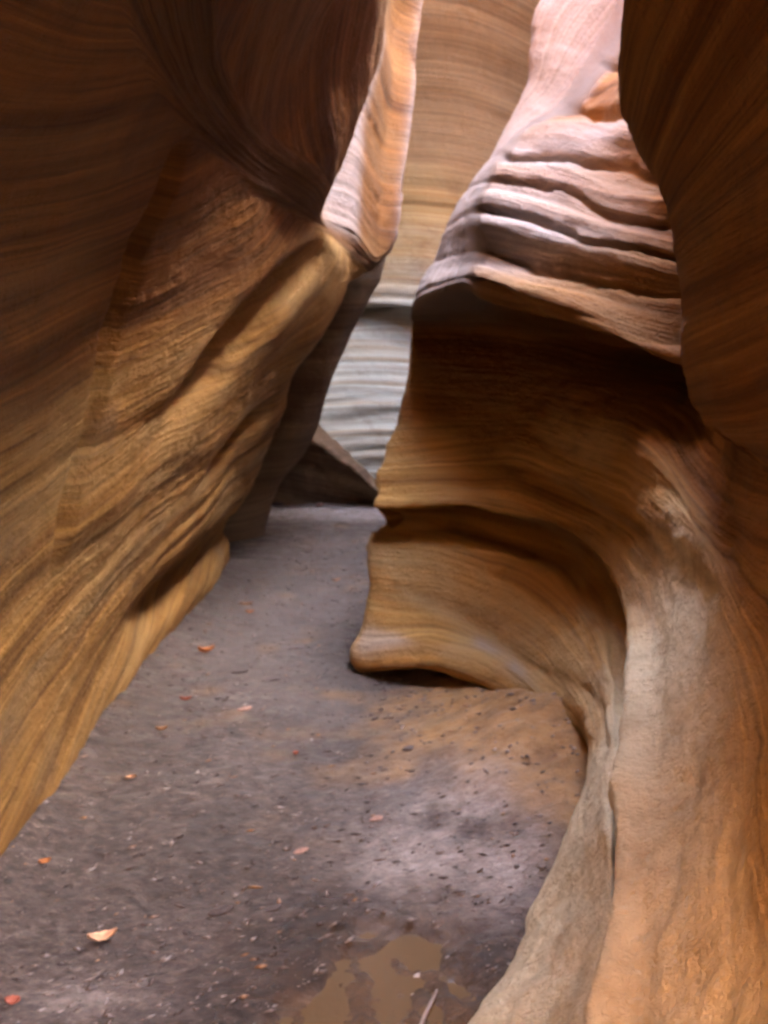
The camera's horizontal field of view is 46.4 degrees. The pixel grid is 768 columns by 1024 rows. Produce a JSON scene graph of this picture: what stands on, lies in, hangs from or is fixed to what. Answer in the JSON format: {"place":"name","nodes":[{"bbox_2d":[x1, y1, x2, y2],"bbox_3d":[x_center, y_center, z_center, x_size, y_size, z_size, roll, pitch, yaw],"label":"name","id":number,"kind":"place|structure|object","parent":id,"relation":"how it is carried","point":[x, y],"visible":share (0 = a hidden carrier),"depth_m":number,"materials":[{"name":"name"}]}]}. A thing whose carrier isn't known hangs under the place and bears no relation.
{"place":"outdoors","nodes":[
{"label":"outdoors","id":0,"kind":"place"},
{"bbox_2d":[0,504,587,1023],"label":"ground","id":1,"kind":"structure","parent":0,"point":[524,722],"depth_m":2.87,"materials":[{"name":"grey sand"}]},
{"bbox_2d":[4,995,19,1004],"bbox_3d":[-0.872,1.144,2.100,0.028,0.017,0.028,7,12,34],"label":"leaf","id":2,"kind":"object","parent":1,"relation":"on","point":[12,999],"visible":1,"depth_m":2.10,"materials":[{"name":"plant"}]},
{"bbox_2d":[38,857,50,862],"bbox_3d":[-0.990,1.016,2.612,0.027,0.014,0.027,3,10,17],"label":"leaf","id":3,"kind":"object","parent":1,"relation":"on","point":[44,860],"visible":1,"depth_m":2.62,"materials":[{"name":"orange plant"}]},
{"bbox_2d":[87,927,116,940],"bbox_3d":[-0.733,1.100,2.332,0.075,0.026,0.038,-2,14,-26],"label":"leaf","id":4,"kind":"object","parent":1,"relation":"on","point":[101,935],"visible":1,"depth_m":2.34,"materials":[{"name":"beige plant"}]},
{"bbox_2d":[125,774,135,778],"bbox_3d":[-0.898,0.939,3.175,0.040,0.011,0.022,-4,15,-34],"label":"leaf","id":5,"kind":"object","parent":1,"relation":"on","point":[130,776],"visible":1,"depth_m":3.18,"materials":[{"name":"orange plant"}]},
{"bbox_2d":[156,725,166,729],"bbox_3d":[-0.888,0.861,3.575,0.045,0.018,0.020,-1,14,-23],"label":"leaf","id":6,"kind":"object","parent":1,"relation":"on","point":[161,728],"visible":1,"depth_m":3.58,"materials":[{"name":"brown plant"}]},
{"bbox_2d":[198,644,213,651],"bbox_3d":[-0.898,0.689,4.525,0.085,0.038,0.032,-2,15,-29],"label":"leaf","id":7,"kind":"object","parent":1,"relation":"on","point":[206,649],"visible":1,"depth_m":4.53,"materials":[{"name":"orange plant"}]},
{"bbox_2d":[0,0,422,856],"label":"rock wall","id":8,"kind":"structure","parent":1,"relation":"on","point":[200,208],"depth_m":3.02,"materials":[{"name":"red stone"}]},
{"bbox_2d":[208,904,232,915],"bbox_3d":[-0.447,1.092,2.457,0.074,0.014,0.038,-6,12,-31],"label":"stone","id":9,"kind":"object","parent":1,"relation":"on","point":[220,910],"visible":1,"depth_m":2.45,"materials":[{"name":"grey stone"}]},
{"bbox_2d":[231,669,247,673],"bbox_3d":[-0.685,0.760,4.265,0.083,0.014,0.039,-6,12,-31],"label":"stone","id":10,"kind":"object","parent":1,"relation":"on","point":[240,671],"visible":1,"depth_m":4.26,"materials":[{"name":"grey stone"}]},
{"bbox_2d":[237,706,251,710],"bbox_3d":[-0.592,0.838,3.808,0.073,0.013,0.032,-6,12,-31],"label":"stone","id":11,"kind":"object","parent":1,"relation":"on","point":[245,708],"visible":1,"depth_m":3.80,"materials":[{"name":"pink stone"}]},
{"bbox_2d":[263,677,279,680],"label":"stone","id":12,"kind":"object","parent":1,"relation":"on","point":[271,678],"visible":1,"depth_m":4.17,"materials":[{"name":"grey stone"}]},
{"bbox_2d":[265,904,282,911],"bbox_3d":[-0.302,1.093,2.470,0.025,0.009,0.050,8,13,40],"label":"stone","id":13,"kind":"object","parent":1,"relation":"on","point":[274,908],"visible":1,"depth_m":2.47,"materials":[{"name":"grey stone"}]},
{"bbox_2d":[272,502,284,505],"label":"stone","id":14,"kind":"object","parent":1,"relation":"on","point":[277,503],"visible":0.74,"depth_m":9.04,"materials":[{"name":"black stone"}]},
{"bbox_2d":[294,847,308,853],"bbox_3d":[-0.255,1.039,2.749,0.052,0.011,0.029,-6,12,-31],"label":"stone","id":15,"kind":"object","parent":1,"relation":"on","point":[301,850],"visible":1,"depth_m":2.75,"materials":[{"name":"pink stone"}]},
{"bbox_2d":[223,257,385,542],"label":"rock wall","id":16,"kind":"structure","parent":1,"relation":"on","point":[296,428],"depth_m":6.99,"materials":[{"name":"stone"}]},
{"bbox_2d":[272,424,377,505],"bbox_3d":[-0.590,-0.714,9.079,1.822,1.454,0.930,0,10,0],"label":"boulder","id":17,"kind":"object","parent":1,"relation":"on","point":[326,469],"visible":0.45,"depth_m":8.92,"materials":[{"name":"stone"}]},
{"bbox_2d":[369,815,382,821],"bbox_3d":[-0.022,1.000,2.920,0.060,0.012,0.030,-6,12,-31],"label":"stone","id":18,"kind":"object","parent":1,"relation":"on","point":[376,818],"visible":1,"depth_m":2.91,"materials":[{"name":"pink stone"}]},
{"bbox_2d":[402,745,413,750],"bbox_3d":[0.096,0.878,3.333,0.063,0.012,0.034,-6,12,-31],"label":"stone","id":19,"kind":"object","parent":1,"relation":"on","point":[408,748],"visible":1,"depth_m":3.32,"materials":[{"name":"grey stone"}]},
{"bbox_2d":[419,989,437,1023],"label":"stick","id":20,"kind":"object","parent":1,"relation":"on","point":[425,1014],"visible":1,"depth_m":2.10,"materials":[{"name":"brown wood"}]},
{"bbox_2d":[319,0,539,478],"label":"rock wall","id":21,"kind":"structure","parent":1,"relation":"on","point":[472,68],"depth_m":9.36,"materials":[{"name":"beige stone"}]},
{"bbox_2d":[349,0,767,1023],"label":"rock wall","id":22,"kind":"structure","parent":1,"relation":"on","point":[571,498],"depth_m":3.09,"materials":[{"name":"beige stone"}]},
{"bbox_2d":[346,502,356,504],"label":"stone","id":23,"kind":"object","parent":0,"point":[351,503],"visible":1,"depth_m":9.01,"materials":[{"name":"black stone"}]},
{"bbox_2d":[279,932,475,1023],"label":"water","id":24,"kind":"structure","parent":0,"point":[329,1004],"depth_m":2.21,"materials":[{"name":"brown liquid"}]}
]}

